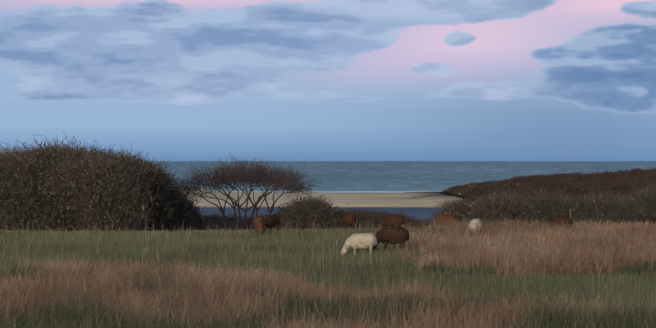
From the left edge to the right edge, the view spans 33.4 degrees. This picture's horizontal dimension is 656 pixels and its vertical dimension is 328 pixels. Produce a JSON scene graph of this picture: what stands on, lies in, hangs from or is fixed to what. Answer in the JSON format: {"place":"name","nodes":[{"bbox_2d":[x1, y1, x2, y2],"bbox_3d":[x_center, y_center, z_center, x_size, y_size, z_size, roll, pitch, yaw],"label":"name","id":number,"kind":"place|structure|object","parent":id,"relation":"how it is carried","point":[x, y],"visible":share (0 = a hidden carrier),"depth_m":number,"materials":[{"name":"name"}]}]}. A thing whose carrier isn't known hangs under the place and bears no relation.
{"place":"outdoors","nodes":[
{"label":"outdoors","id":0,"kind":"place"},
{"bbox_2d":[195,207,440,222],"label":"pond water","id":1,"kind":"structure","parent":0,"point":[423,213],"depth_m":223.26,"materials":[{"name":"blue liquid"}]},
{"bbox_2d":[0,186,655,312],"bbox_3d":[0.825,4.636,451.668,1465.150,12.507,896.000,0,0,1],"label":"terrain ground","id":2,"kind":"structure","parent":0,"point":[417,199],"depth_m":262.16,"materials":[{"name":"beige sand"}]},
{"bbox_2d":[0,143,22,159],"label":"shrub","id":3,"kind":"object","parent":2,"relation":"on","point":[7,149],"depth_m":64.22,"materials":[{"name":"brown plant"}]},
{"bbox_2d":[0,143,77,231],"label":"shrub","id":4,"kind":"object","parent":2,"relation":"on","point":[12,206],"visible":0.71,"depth_m":57.72,"materials":[{"name":"plant"}]},
{"bbox_2d":[1,135,111,170],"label":"shrub","id":5,"kind":"object","parent":2,"relation":"on","point":[50,151],"visible":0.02,"depth_m":62.06,"materials":[{"name":"brown plant"}]},
{"bbox_2d":[30,132,113,158],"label":"shrub","id":6,"kind":"object","parent":2,"relation":"on","point":[84,148],"depth_m":68.83,"materials":[{"name":"brown plant"}]},
{"bbox_2d":[11,142,165,231],"bbox_3d":[-13.395,2.225,60.068,8.527,6.431,7.171,0,0,1],"label":"shrub","id":7,"kind":"object","parent":2,"relation":"on","point":[108,195],"visible":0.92,"depth_m":58.08,"materials":[{"name":"brown plant"}]},
{"bbox_2d":[81,144,165,178],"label":"shrub","id":8,"kind":"object","parent":2,"relation":"on","point":[119,153],"depth_m":67.49,"materials":[{"name":"plant"}]},
{"bbox_2d":[72,147,179,231],"bbox_3d":[-12.326,2.429,62.229,7.477,6.290,7.588,0,0,1],"label":"shrub","id":9,"kind":"object","parent":2,"relation":"on","point":[163,203],"visible":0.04,"depth_m":62.08,"materials":[{"name":"plant"}]},
{"bbox_2d":[150,156,186,196],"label":"shrub","id":10,"kind":"object","parent":2,"relation":"on","point":[170,177],"depth_m":69.92,"materials":[{"name":"brown plant"}]},
{"bbox_2d":[156,167,198,231],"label":"shrub","id":11,"kind":"object","parent":2,"relation":"on","point":[180,210],"visible":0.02,"depth_m":65.26,"materials":[{"name":"plant"}]},
{"bbox_2d":[179,185,208,230],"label":"shrub","id":12,"kind":"object","parent":2,"relation":"on","point":[194,215],"visible":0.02,"depth_m":69.37,"materials":[{"name":"green plant"}]},
{"bbox_2d":[173,154,320,229],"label":"bare tree","id":13,"kind":"object","parent":2,"relation":"on","point":[271,177],"visible":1,"depth_m":71.77,"materials":[{"name":"brown plant"}]},
{"bbox_2d":[253,216,265,235],"bbox_3d":[-3.140,2.871,50.308,0.576,0.951,1.397,0,0,-7],"label":"brown sheep","id":14,"kind":"object","parent":2,"relation":"on","point":[259,222],"visible":0.9,"depth_m":49.97},
{"bbox_2d":[264,214,279,230],"bbox_3d":[-2.797,2.911,52.648,0.587,0.944,1.395,0,0,30],"label":"dark sheep","id":15,"kind":"object","parent":2,"relation":"on","point":[273,220],"visible":0.83,"depth_m":52.45},
{"bbox_2d":[266,202,289,216],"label":"shrub","id":16,"kind":"object","parent":2,"relation":"on","point":[279,214],"depth_m":77.48,"materials":[{"name":"green plant"}]},
{"bbox_2d":[277,191,346,229],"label":"shrub","id":17,"kind":"object","parent":2,"relation":"on","point":[305,213],"visible":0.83,"depth_m":70.54,"materials":[{"name":"plant"}]},
{"bbox_2d":[0,217,655,327],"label":"meadow grass","id":18,"kind":"structure","parent":2,"relation":"on","point":[248,287],"depth_m":29.98,"materials":[{"name":"green plant"}]},
{"bbox_2d":[324,203,352,229],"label":"shrub","id":19,"kind":"object","parent":2,"relation":"on","point":[341,213],"visible":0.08,"depth_m":74.12,"materials":[{"name":"plant"}]},
{"bbox_2d":[341,213,355,229],"bbox_3d":[1.029,2.968,55.707,0.607,0.973,1.444,0,0,-16],"label":"brown sheep","id":20,"kind":"object","parent":2,"relation":"on","point":[348,219],"visible":1,"depth_m":55.20},
{"bbox_2d":[341,233,376,254],"bbox_3d":[1.131,2.932,39.566,1.306,0.881,0.556,0,0,-3],"label":"sheep","id":21,"kind":"object","parent":2,"relation":"on","point":[356,240],"visible":0.96,"depth_m":39.40},
{"bbox_2d":[372,227,408,250],"bbox_3d":[2.333,2.871,41.312,1.488,1.001,0.625,0,0,4],"label":"sheep","id":22,"kind":"object","parent":2,"relation":"on","point":[387,235],"visible":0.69,"depth_m":41.09},
{"bbox_2d":[380,215,404,227],"bbox_3d":[3.408,3.163,58.005,1.367,0.927,0.569,0,0,-7],"label":"brown sheep","id":23,"kind":"object","parent":2,"relation":"on","point":[394,220],"visible":0.83,"depth_m":57.82},
{"bbox_2d":[197,166,655,231],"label":"scrub","id":24,"kind":"object","parent":2,"relation":"on","point":[385,214],"depth_m":221.12,"materials":[{"name":"plant"}]},
{"bbox_2d":[432,214,455,226],"bbox_3d":[6.008,3.072,57.026,1.366,0.922,0.571,0,0,18],"label":"tan sheep","id":25,"kind":"object","parent":2,"relation":"on","point":[445,217],"visible":0.52,"depth_m":56.81,"materials":[{"name":"fur"}]},
{"bbox_2d":[427,193,474,225],"bbox_3d":[8.126,3.703,63.619,4.633,3.552,4.284,0,0,1],"label":"shrub","id":26,"kind":"object","parent":2,"relation":"on","point":[452,209],"visible":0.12,"depth_m":63.09,"materials":[{"name":"green plant"}]},
{"bbox_2d":[469,218,482,232],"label":"sheep","id":27,"kind":"object","parent":2,"relation":"on","point":[479,223],"visible":0.56,"depth_m":47.70},
{"bbox_2d":[457,185,533,223],"bbox_3d":[9.671,3.472,61.441,5.028,4.596,4.583,0,0,1],"label":"shrub","id":28,"kind":"object","parent":2,"relation":"on","point":[499,207],"visible":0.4,"depth_m":60.56,"materials":[{"name":"plant"}]},
{"bbox_2d":[515,188,588,224],"bbox_3d":[12.100,3.619,61.299,5.169,4.552,4.781,0,0,1],"label":"shrub","id":29,"kind":"object","parent":2,"relation":"on","point":[547,208],"visible":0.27,"depth_m":60.38,"materials":[{"name":"green plant"}]},
{"bbox_2d":[549,216,571,227],"bbox_3d":[10.751,2.848,50.681,1.291,0.880,0.543,0,0,-22],"label":"brown sheep","id":30,"kind":"object","parent":2,"relation":"on","point":[558,220],"visible":0.44,"depth_m":50.49},
{"bbox_2d":[564,186,626,216],"bbox_3d":[15.300,3.464,62.117,5.143,4.529,4.431,0,0,1],"label":"shrub","id":31,"kind":"object","parent":2,"relation":"on","point":[594,204],"visible":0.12,"depth_m":61.41,"materials":[{"name":"plant"}]},
{"bbox_2d":[613,182,655,216],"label":"shrub","id":32,"kind":"object","parent":2,"relation":"on","point":[644,201],"visible":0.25,"depth_m":58.74,"materials":[{"name":"plant"}]},
{"bbox_2d":[0,0,655,160],"label":"sky","id":33,"kind":"structure","parent":0,"point":[178,80],"materials":[{"name":"blue"}]},
{"bbox_2d":[148,161,655,190],"bbox_3d":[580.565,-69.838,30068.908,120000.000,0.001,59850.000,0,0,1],"label":"sea water","id":34,"kind":"structure","parent":0,"point":[385,175],"depth_m":1200.83,"materials":[{"name":"blue liquid"}]},
{"bbox_2d":[228,188,441,192],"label":"sea surf foam","id":35,"kind":"object","parent":34,"relation":"on","point":[349,191],"visible":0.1,"depth_m":370.64,"materials":[{"name":"white"}]}
]}

